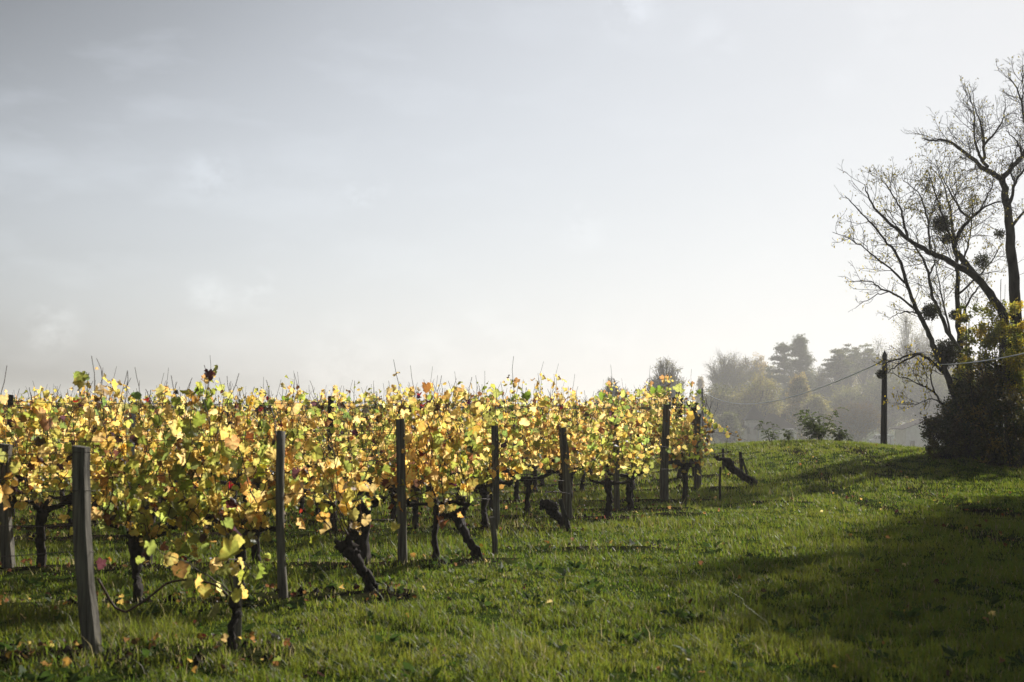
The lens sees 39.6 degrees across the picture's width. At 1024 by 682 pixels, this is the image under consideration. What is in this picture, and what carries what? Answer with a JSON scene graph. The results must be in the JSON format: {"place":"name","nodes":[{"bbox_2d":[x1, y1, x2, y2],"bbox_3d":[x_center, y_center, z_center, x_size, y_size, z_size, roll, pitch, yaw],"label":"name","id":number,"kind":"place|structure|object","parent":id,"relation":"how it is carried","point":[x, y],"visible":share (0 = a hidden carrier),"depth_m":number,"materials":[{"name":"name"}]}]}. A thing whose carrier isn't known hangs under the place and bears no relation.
{"place":"outdoors","nodes":[
{"label":"outdoors","id":0,"kind":"place"},
{"bbox_2d":[0,417,1023,681],"bbox_3d":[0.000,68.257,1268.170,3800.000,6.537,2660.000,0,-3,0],"label":"ground","id":1,"kind":"structure","parent":0,"point":[364,595],"depth_m":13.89,"materials":[{"name":"green plant"}]},
{"bbox_2d":[0,443,15,567],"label":"wooden post","id":2,"kind":"object","parent":1,"relation":"on","point":[7,545],"visible":0.75,"depth_m":13.64,"materials":[{"name":"grey wood"}]},
{"bbox_2d":[0,446,40,523],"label":"grape vine","id":3,"kind":"object","parent":1,"relation":"on","point":[5,488],"visible":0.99,"depth_m":8.88,"materials":[{"name":"yellow plant"}]},
{"bbox_2d":[0,388,41,493],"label":"grape vine","id":4,"kind":"object","parent":1,"relation":"on","point":[16,419],"visible":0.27,"depth_m":17.43,"materials":[{"name":"yellow plant"}]},
{"bbox_2d":[0,400,54,484],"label":"grape vine","id":5,"kind":"object","parent":1,"relation":"on","point":[3,426],"visible":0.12,"depth_m":19.06,"materials":[{"name":"yellow plant"}]},
{"bbox_2d":[0,380,118,566],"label":"grape vine","id":6,"kind":"object","parent":1,"relation":"on","point":[36,411],"visible":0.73,"depth_m":13.78,"materials":[{"name":"yellow plant"}]},
{"bbox_2d":[14,383,109,501],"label":"grape vine","id":7,"kind":"object","parent":1,"relation":"on","point":[53,449],"visible":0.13,"depth_m":22.85,"materials":[{"name":"yellow plant"}]},
{"bbox_2d":[43,366,130,470],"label":"grape vine","id":8,"kind":"object","parent":1,"relation":"on","point":[55,425],"visible":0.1,"depth_m":20.70,"materials":[{"name":"yellow plant"}]},
{"bbox_2d":[72,445,102,653],"bbox_3d":[-2.658,1.339,8.901,0.216,1.366,0.102,-1,-3,17],"label":"wooden post","id":9,"kind":"object","parent":1,"relation":"on","point":[89,622],"visible":0.92,"depth_m":8.87,"materials":[{"name":"grey wood"}]},
{"bbox_2d":[15,389,163,536],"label":"grape vine","id":10,"kind":"object","parent":1,"relation":"on","point":[47,485],"visible":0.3,"depth_m":17.31,"materials":[{"name":"yellow plant"}]},
{"bbox_2d":[42,370,138,523],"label":"grape vine","id":11,"kind":"object","parent":1,"relation":"on","point":[80,421],"visible":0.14,"depth_m":19.25,"materials":[{"name":"yellow plant"}]},
{"bbox_2d":[44,391,220,534],"bbox_3d":[-4.675,1.538,17.636,2.131,1.845,1.079,0,-3,-9],"label":"grape vine","id":12,"kind":"object","parent":1,"relation":"on","point":[121,447],"visible":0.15,"depth_m":17.63,"materials":[{"name":"yellow plant"}]},
{"bbox_2d":[42,394,226,518],"bbox_3d":[-4.991,1.607,19.128,0.969,1.848,2.466,-3,-4,42],"label":"grape vine","id":13,"kind":"object","parent":1,"relation":"on","point":[160,413],"visible":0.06,"depth_m":19.65,"materials":[{"name":"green plant"}]},
{"bbox_2d":[46,356,232,601],"bbox_3d":[-2.961,1.142,11.331,1.252,2.055,1.087,-1,-3,16],"label":"grape vine","id":14,"kind":"object","parent":1,"relation":"on","point":[136,535],"visible":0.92,"depth_m":11.35,"materials":[{"name":"yellow plant"}]},
{"bbox_2d":[56,369,244,564],"bbox_3d":[-3.569,1.261,14.110,1.879,2.003,1.106,1,-3,-11],"label":"grape vine","id":15,"kind":"object","parent":1,"relation":"on","point":[133,409],"visible":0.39,"depth_m":13.98,"materials":[{"name":"yellow plant"}]},
{"bbox_2d":[113,368,200,511],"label":"grape vine","id":16,"kind":"object","parent":1,"relation":"on","point":[145,408],"visible":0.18,"depth_m":20.76,"materials":[{"name":"yellow plant"}]},
{"bbox_2d":[141,498,267,648],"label":"grape vine","id":17,"kind":"object","parent":1,"relation":"on","point":[231,547],"visible":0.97,"depth_m":8.93,"materials":[{"name":"yellow plant"}]},
{"bbox_2d":[167,378,253,499],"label":"grape vine","id":18,"kind":"object","parent":1,"relation":"on","point":[230,413],"visible":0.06,"depth_m":23.31,"materials":[{"name":"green plant"}]},
{"bbox_2d":[233,568,241,644],"bbox_3d":[-1.821,1.797,9.420,0.065,0.581,0.042,1,-3,-23],"label":"grape vine trunk","id":19,"kind":"object","parent":1,"relation":"on","point":[238,625],"visible":0.28,"depth_m":9.40,"materials":[{"name":"brown plant"}]},
{"bbox_2d":[94,557,247,612],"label":"vine shoot","id":20,"kind":"object","parent":19,"relation":"attached to","point":[205,591],"visible":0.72,"depth_m":9.44,"materials":[{"name":"plant"}]},
{"bbox_2d":[184,359,302,501],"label":"grape vine","id":21,"kind":"object","parent":1,"relation":"on","point":[219,388],"visible":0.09,"depth_m":21.02,"materials":[{"name":"yellow plant"}]},
{"bbox_2d":[156,365,337,588],"bbox_3d":[-2.136,1.169,11.691,1.638,1.967,0.936,1,-3,-27],"label":"grape vine","id":22,"kind":"object","parent":1,"relation":"on","point":[293,496],"visible":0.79,"depth_m":11.60,"materials":[{"name":"yellow plant"}]},
{"bbox_2d":[193,379,332,521],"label":"grape vine","id":23,"kind":"object","parent":1,"relation":"on","point":[261,400],"visible":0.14,"depth_m":19.60,"materials":[{"name":"yellow plant"}]},
{"bbox_2d":[198,379,332,563],"bbox_3d":[-2.441,1.306,14.089,1.180,1.914,1.132,2,-4,-39],"label":"grape vine","id":24,"kind":"object","parent":1,"relation":"on","point":[292,435],"visible":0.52,"depth_m":14.16,"materials":[{"name":"yellow plant"}]},
{"bbox_2d":[223,387,319,501],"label":"grape vine","id":25,"kind":"object","parent":1,"relation":"on","point":[256,445],"visible":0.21,"depth_m":17.76,"materials":[{"name":"yellow plant"}]},
{"bbox_2d":[275,431,287,598],"bbox_3d":[-1.855,1.435,11.469,0.074,1.424,0.133,-2,-3,33],"label":"wooden post","id":26,"kind":"object","parent":1,"relation":"on","point":[282,586],"visible":0.93,"depth_m":11.43,"materials":[{"name":"grey wood"}]},
{"bbox_2d":[237,395,389,530],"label":"grape vine","id":27,"kind":"object","parent":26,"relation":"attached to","point":[362,455],"visible":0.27,"depth_m":18.07,"materials":[{"name":"yellow plant"}]},
{"bbox_2d":[267,372,349,512],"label":"grape vine","id":28,"kind":"object","parent":1,"relation":"on","point":[315,419],"visible":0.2,"depth_m":21.27,"materials":[{"name":"yellow plant"}]},
{"bbox_2d":[267,374,393,514],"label":"grape vine","id":29,"kind":"object","parent":1,"relation":"on","point":[312,412],"visible":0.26,"depth_m":19.95,"materials":[{"name":"yellow plant"}]},
{"bbox_2d":[266,397,406,590],"bbox_3d":[-1.466,1.302,11.761,1.136,1.671,0.681,1,-3,-11],"label":"grape vine","id":30,"kind":"object","parent":1,"relation":"on","point":[347,546],"visible":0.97,"depth_m":11.73,"materials":[{"name":"yellow plant"}]},
{"bbox_2d":[304,380,371,491],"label":"grape vine","id":31,"kind":"object","parent":1,"relation":"on","point":[351,406],"visible":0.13,"depth_m":24.10,"materials":[{"name":"yellow plant"}]},
{"bbox_2d":[324,384,395,461],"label":"grape vine","id":32,"kind":"object","parent":1,"relation":"on","point":[360,399],"visible":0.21,"depth_m":26.47,"materials":[{"name":"yellow plant"}]},
{"bbox_2d":[304,419,449,563],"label":"grape vine","id":33,"kind":"object","parent":1,"relation":"on","point":[362,542],"visible":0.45,"depth_m":14.28,"materials":[{"name":"yellow plant"}]},
{"bbox_2d":[355,386,443,519],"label":"grape vine","id":34,"kind":"object","parent":1,"relation":"on","point":[378,418],"visible":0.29,"depth_m":20.07,"materials":[{"name":"yellow plant"}]},
{"bbox_2d":[396,418,406,563],"bbox_3d":[-1.109,1.540,14.275,0.118,1.524,0.093,0,-3,0],"label":"wooden post","id":35,"kind":"object","parent":1,"relation":"on","point":[401,498],"visible":0.91,"depth_m":14.23,"materials":[{"name":"grey wood"}]},
{"bbox_2d":[336,381,407,498],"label":"grape vine","id":36,"kind":"object","parent":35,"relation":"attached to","point":[361,444],"visible":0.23,"depth_m":21.52,"materials":[{"name":"yellow plant"}]},
{"bbox_2d":[334,360,488,559],"bbox_3d":[-1.092,1.234,14.434,1.695,2.108,0.952,1,-3,-11],"label":"grape vine","id":37,"kind":"object","parent":1,"relation":"on","point":[436,444],"visible":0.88,"depth_m":14.45,"materials":[{"name":"yellow plant"}]},
{"bbox_2d":[372,365,467,528],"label":"grape vine","id":38,"kind":"object","parent":1,"relation":"on","point":[415,458],"visible":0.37,"depth_m":18.16,"materials":[{"name":"yellow plant"}]},
{"bbox_2d":[386,375,461,510],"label":"grape vine","id":39,"kind":"object","parent":1,"relation":"on","point":[421,407],"visible":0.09,"depth_m":21.56,"materials":[{"name":"yellow plant"}]},
{"bbox_2d":[412,396,501,558],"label":"grape vine","id":40,"kind":"object","parent":1,"relation":"on","point":[448,453],"visible":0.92,"depth_m":14.48,"materials":[{"name":"yellow plant"}]},
{"bbox_2d":[426,378,502,500],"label":"grape vine","id":41,"kind":"object","parent":1,"relation":"on","point":[478,419],"visible":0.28,"depth_m":20.32,"materials":[{"name":"yellow plant"}]},
{"bbox_2d":[414,356,541,527],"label":"grape vine","id":42,"kind":"object","parent":1,"relation":"on","point":[484,489],"visible":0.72,"depth_m":18.39,"materials":[{"name":"yellow plant"}]},
{"bbox_2d":[454,381,520,508],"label":"grape vine","id":43,"kind":"object","parent":1,"relation":"on","point":[504,439],"visible":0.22,"depth_m":21.80,"materials":[{"name":"yellow plant"}]},
{"bbox_2d":[491,425,499,529],"bbox_3d":[-0.212,1.790,18.275,0.110,1.412,0.082,1,-3,-11],"label":"wooden post","id":44,"kind":"object","parent":1,"relation":"on","point":[495,481],"visible":0.84,"depth_m":18.25,"materials":[{"name":"grey wood"}]},
{"bbox_2d":[0,475,1003,668],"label":"soil clods","id":45,"kind":"object","parent":1,"relation":"on","point":[66,650],"visible":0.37,"depth_m":11.22,"materials":[{"name":"brown soil"}]},
{"bbox_2d":[0,444,1023,681],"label":"fallen leaves","id":46,"kind":"object","parent":1,"relation":"on","point":[224,637],"visible":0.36,"depth_m":11.51,"materials":[{"name":"yellow plant"}]},
{"bbox_2d":[477,365,557,499],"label":"grape vine","id":47,"kind":"object","parent":1,"relation":"on","point":[532,449],"visible":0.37,"depth_m":24.45,"materials":[{"name":"yellow plant"}]},
{"bbox_2d":[473,385,570,514],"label":"grape vine","id":48,"kind":"object","parent":1,"relation":"on","point":[537,443],"visible":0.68,"depth_m":20.51,"materials":[{"name":"yellow plant"}]},
{"bbox_2d":[503,363,571,490],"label":"grape vine","id":49,"kind":"object","parent":1,"relation":"on","point":[534,484],"visible":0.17,"depth_m":27.09,"materials":[{"name":"yellow plant"}]},
{"bbox_2d":[537,484,570,528],"bbox_3d":[0.681,2.191,18.660,0.425,0.648,0.679,-2,-3,34],"label":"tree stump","id":50,"kind":"object","parent":1,"relation":"on","point":[550,507],"visible":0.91,"depth_m":18.52,"materials":[{"name":"brown wood"}]},
{"bbox_2d":[558,428,571,518],"bbox_3d":[0.764,1.937,20.456,0.198,1.381,0.096,1,-3,-17],"label":"wooden post","id":51,"kind":"object","parent":1,"relation":"on","point":[566,474],"visible":0.84,"depth_m":20.43,"materials":[{"name":"grey wood"}]},
{"bbox_2d":[530,375,602,498],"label":"grape vine","id":52,"kind":"object","parent":1,"relation":"on","point":[573,396],"visible":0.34,"depth_m":24.57,"materials":[{"name":"yellow plant"}]},
{"bbox_2d":[534,389,604,499],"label":"grape vine","id":53,"kind":"object","parent":1,"relation":"on","point":[577,447],"visible":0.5,"depth_m":22.07,"materials":[{"name":"yellow plant"}]},
{"bbox_2d":[545,393,610,490],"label":"grape vine","id":54,"kind":"object","parent":1,"relation":"on","point":[583,478],"visible":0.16,"depth_m":27.31,"materials":[{"name":"yellow plant"}]},
{"bbox_2d":[502,388,656,516],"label":"grape vine","id":55,"kind":"object","parent":1,"relation":"on","point":[595,466],"visible":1,"depth_m":20.65,"materials":[{"name":"yellow plant"}]},
{"bbox_2d":[613,424,619,509],"bbox_3d":[1.621,1.991,22.062,0.113,1.403,0.088,0,-3,-6],"label":"wooden post","id":56,"kind":"object","parent":1,"relation":"on","point":[616,490],"visible":0.73,"depth_m":22.02,"materials":[{"name":"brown wood"}]},
{"bbox_2d":[580,373,660,488],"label":"grape vine","id":57,"kind":"object","parent":1,"relation":"on","point":[640,392],"visible":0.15,"depth_m":27.58,"materials":[{"name":"yellow plant"}]},
{"bbox_2d":[594,371,688,498],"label":"grape vine","id":58,"kind":"object","parent":1,"relation":"on","point":[602,417],"visible":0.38,"depth_m":24.81,"materials":[{"name":"yellow plant"}]},
{"bbox_2d":[586,381,708,507],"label":"grape vine","id":59,"kind":"object","parent":1,"relation":"on","point":[645,470],"visible":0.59,"depth_m":22.23,"materials":[{"name":"yellow plant"}]},
{"bbox_2d":[660,404,670,500],"bbox_3d":[2.667,1.975,24.791,0.193,1.742,0.133,1,-3,-11],"label":"wooden post","id":60,"kind":"object","parent":1,"relation":"on","point":[664,471],"visible":0.89,"depth_m":24.75,"materials":[{"name":"brown wood"}]},
{"bbox_2d":[642,355,689,405],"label":"tall tree","id":61,"kind":"object","parent":1,"relation":"on","point":[661,369],"visible":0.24,"depth_m":229.09,"materials":[{"name":"green plant"}]},
{"bbox_2d":[657,385,706,477],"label":"grape vine","id":62,"kind":"object","parent":1,"relation":"on","point":[677,424],"visible":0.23,"depth_m":30.13,"materials":[{"name":"yellow plant"}]},
{"bbox_2d":[652,359,731,477],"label":"grape vine","id":63,"kind":"object","parent":1,"relation":"on","point":[659,387],"visible":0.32,"depth_m":27.68,"materials":[{"name":"yellow plant"}]},
{"bbox_2d":[646,362,746,498],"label":"grape vine","id":64,"kind":"object","parent":1,"relation":"on","point":[684,466],"visible":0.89,"depth_m":24.96,"materials":[{"name":"yellow plant"}]},
{"bbox_2d":[693,414,701,488],"bbox_3d":[3.593,2.168,27.564,0.149,1.524,0.113,1,-3,-11],"label":"wooden post","id":65,"kind":"object","parent":1,"relation":"on","point":[697,479],"visible":0.57,"depth_m":27.52,"materials":[{"name":"brown wood"}]},
{"bbox_2d":[695,381,744,443],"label":"round tree","id":66,"kind":"object","parent":1,"relation":"on","point":[725,394],"visible":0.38,"depth_m":297.85,"materials":[{"name":"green plant"}]},
{"bbox_2d":[712,409,744,442],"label":"garden tree","id":67,"kind":"object","parent":1,"relation":"on","point":[729,420],"visible":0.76,"depth_m":260.31,"materials":[{"name":"green plant"}]},
{"bbox_2d":[703,347,757,407],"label":"airy tree","id":68,"kind":"object","parent":1,"relation":"on","point":[728,374],"visible":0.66,"depth_m":357.54,"materials":[{"name":"green plant"}]},
{"bbox_2d":[704,428,757,487],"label":"grape vine","id":69,"kind":"object","parent":1,"relation":"on","point":[729,465],"visible":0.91,"depth_m":27.86,"materials":[{"name":"brown plant"}]},
{"bbox_2d":[737,355,767,410],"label":"plane tree","id":70,"kind":"object","parent":1,"relation":"on","point":[754,367],"visible":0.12,"depth_m":378.71,"materials":[{"name":"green plant"}]},
{"bbox_2d":[731,371,787,427],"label":"broad tree","id":71,"kind":"object","parent":1,"relation":"on","point":[752,394],"visible":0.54,"depth_m":293.09,"materials":[{"name":"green plant"}]},
{"bbox_2d":[762,342,810,406],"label":"cedar tree","id":72,"kind":"object","parent":1,"relation":"on","point":[782,349],"visible":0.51,"depth_m":379.28,"materials":[{"name":"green plant"}]},
{"bbox_2d":[779,372,813,439],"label":"conical tree","id":73,"kind":"object","parent":1,"relation":"on","point":[798,385],"visible":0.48,"depth_m":288.71,"materials":[{"name":"green plant"}]},
{"bbox_2d":[775,334,827,437],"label":"conifer tree","id":74,"kind":"object","parent":1,"relation":"on","point":[800,353],"visible":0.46,"depth_m":374.06,"materials":[{"name":"green plant"}]},
{"bbox_2d":[792,393,835,439],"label":"slope tree","id":75,"kind":"object","parent":1,"relation":"on","point":[817,402],"visible":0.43,"depth_m":283.11,"materials":[{"name":"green plant"}]},
{"bbox_2d":[792,407,848,439],"bbox_3d":[7.984,2.166,36.902,1.449,0.910,1.344,0,-3,0],"label":"sapling","id":76,"kind":"object","parent":1,"relation":"on","point":[819,433],"visible":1,"depth_m":36.86,"materials":[{"name":"green plant"}]},
{"bbox_2d":[810,365,835,439],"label":"leafy tree","id":77,"kind":"object","parent":1,"relation":"on","point":[822,381],"visible":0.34,"depth_m":378.22,"materials":[{"name":"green plant"}]},
{"bbox_2d":[821,348,855,393],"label":"umbrella pine","id":78,"kind":"object","parent":1,"relation":"on","point":[837,371],"visible":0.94,"depth_m":368.66,"materials":[{"name":"green plant"}]},
{"bbox_2d":[828,343,863,436],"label":"umbrella pine","id":79,"kind":"object","parent":1,"relation":"on","point":[854,356],"visible":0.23,"depth_m":376.72,"materials":[{"name":"green plant"}]},
{"bbox_2d":[828,382,878,440],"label":"tree","id":80,"kind":"object","parent":1,"relation":"on","point":[846,394],"visible":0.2,"depth_m":337.69,"materials":[{"name":"green plant"}]},
{"bbox_2d":[821,398,890,441],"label":"spreading tree","id":81,"kind":"object","parent":1,"relation":"on","point":[860,419],"visible":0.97,"depth_m":259.72,"materials":[{"name":"green plant"}]},
{"bbox_2d":[851,343,881,438],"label":"umbrella pine","id":82,"kind":"object","parent":1,"relation":"on","point":[866,358],"visible":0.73,"depth_m":383.88,"materials":[{"name":"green plant"}]},
{"bbox_2d":[857,338,903,433],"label":"tree","id":83,"kind":"object","parent":1,"relation":"on","point":[879,354],"visible":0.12,"depth_m":389.57,"materials":[{"name":"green plant"}]},
{"bbox_2d":[855,365,910,433],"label":"tree","id":84,"kind":"object","parent":1,"relation":"on","point":[893,417],"visible":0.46,"depth_m":342.01,"materials":[{"name":"green plant"}]},
{"bbox_2d":[880,350,888,443],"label":"telephone pole","id":85,"kind":"object","parent":1,"relation":"on","point":[883,437],"visible":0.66,"depth_m":40.90,"materials":[{"name":"wood"}]},
{"bbox_2d":[831,191,960,446],"bbox_3d":[9.023,-0.384,33.392,3.597,6.360,1.416,0,-3,-9],"label":"bare tree","id":86,"kind":"object","parent":1,"relation":"on","point":[914,307],"visible":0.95,"depth_m":33.38,"materials":[{"name":"brown plant"}]},
{"bbox_2d":[930,338,962,368],"bbox_3d":[10.358,0.283,33.933,0.757,0.840,0.878,-3,-4,45],"label":"mistletoe","id":87,"kind":"object","parent":86,"relation":"attached to","point":[949,352],"visible":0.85,"depth_m":33.80,"materials":[{"name":"green plant"}]},
{"bbox_2d":[885,309,924,423],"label":"poplar tree","id":88,"kind":"object","parent":1,"relation":"on","point":[905,339],"visible":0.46,"depth_m":394.90,"materials":[{"name":"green plant"}]},
{"bbox_2d":[891,414,942,446],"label":"shed","id":89,"kind":"structure","parent":1,"relation":"on","point":[907,434],"depth_m":261.52,"materials":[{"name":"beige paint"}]},
{"bbox_2d":[880,340,957,435],"bbox_3d":[9.417,1.379,32.948,1.126,2.765,2.444,-3,-4,42],"label":"bare sapling","id":90,"kind":"object","parent":1,"relation":"on","point":[921,384],"visible":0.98,"depth_m":32.84,"materials":[{"name":"brown plant"}]},
{"bbox_2d":[874,188,964,356],"bbox_3d":[10.094,-0.385,35.454,2.789,6.682,1.400,2,-3,-29],"label":"bare tree","id":91,"kind":"object","parent":1,"relation":"on","point":[947,329],"visible":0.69,"depth_m":35.45,"materials":[{"name":"brown plant"}]},
{"bbox_2d":[921,302,941,322],"bbox_3d":[10.252,-0.700,34.886,0.536,0.514,0.518,0,-3,0],"label":"mistletoe","id":92,"kind":"object","parent":91,"relation":"attached to","point":[930,310],"visible":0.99,"depth_m":34.82,"materials":[{"name":"green plant"}]},
{"bbox_2d":[889,363,950,423],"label":"tree","id":93,"kind":"object","parent":1,"relation":"on","point":[915,396],"visible":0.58,"depth_m":336.94,"materials":[{"name":"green plant"}]},
{"bbox_2d":[903,322,943,394],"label":"tree","id":94,"kind":"object","parent":1,"relation":"on","point":[923,348],"visible":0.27,"depth_m":399.30,"materials":[{"name":"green plant"}]},
{"bbox_2d":[838,134,1023,455],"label":"bare tree","id":95,"kind":"object","parent":1,"relation":"on","point":[968,269],"visible":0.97,"depth_m":34.60,"materials":[{"name":"brown plant"}]},
{"bbox_2d":[915,373,999,459],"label":"hedge shrub","id":96,"kind":"object","parent":1,"relation":"on","point":[948,449],"visible":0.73,"depth_m":32.63,"materials":[{"name":"green plant"}]},
{"bbox_2d":[901,53,1023,387],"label":"bare tree","id":97,"kind":"object","parent":1,"relation":"on","point":[1013,274],"visible":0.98,"depth_m":36.05,"materials":[{"name":"brown plant"}]},
{"bbox_2d":[908,156,1019,401],"bbox_3d":[11.844,-0.919,37.318,2.853,7.869,1.957,1,-3,-21],"label":"bare tree","id":98,"kind":"object","parent":1,"relation":"on","point":[957,298],"visible":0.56,"depth_m":37.00,"materials":[{"name":"brown plant"}]},
{"bbox_2d":[946,354,1023,468],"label":"hedge shrub","id":99,"kind":"object","parent":1,"relation":"on","point":[991,384],"visible":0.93,"depth_m":31.99,"materials":[{"name":"green plant"}]},
{"bbox_2d":[949,280,1023,454],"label":"yellow bush","id":100,"kind":"object","parent":1,"relation":"on","point":[980,330],"visible":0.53,"depth_m":34.70,"materials":[{"name":"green plant"}]},
{"bbox_2d":[986,299,1023,461],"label":"yellow bush","id":101,"kind":"object","parent":1,"relation":"on","point":[1014,332],"visible":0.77,"depth_m":33.15,"materials":[{"name":"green plant"}]},
{"bbox_2d":[0,0,1023,416],"label":"sky","id":102,"kind":"structure","parent":0,"point":[330,193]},
{"bbox_2d":[740,405,797,441],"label":"tower house","id":103,"kind":"structure","parent":0,"point":[753,417],"depth_m":267.70,"materials":[{"name":"beige paint"}]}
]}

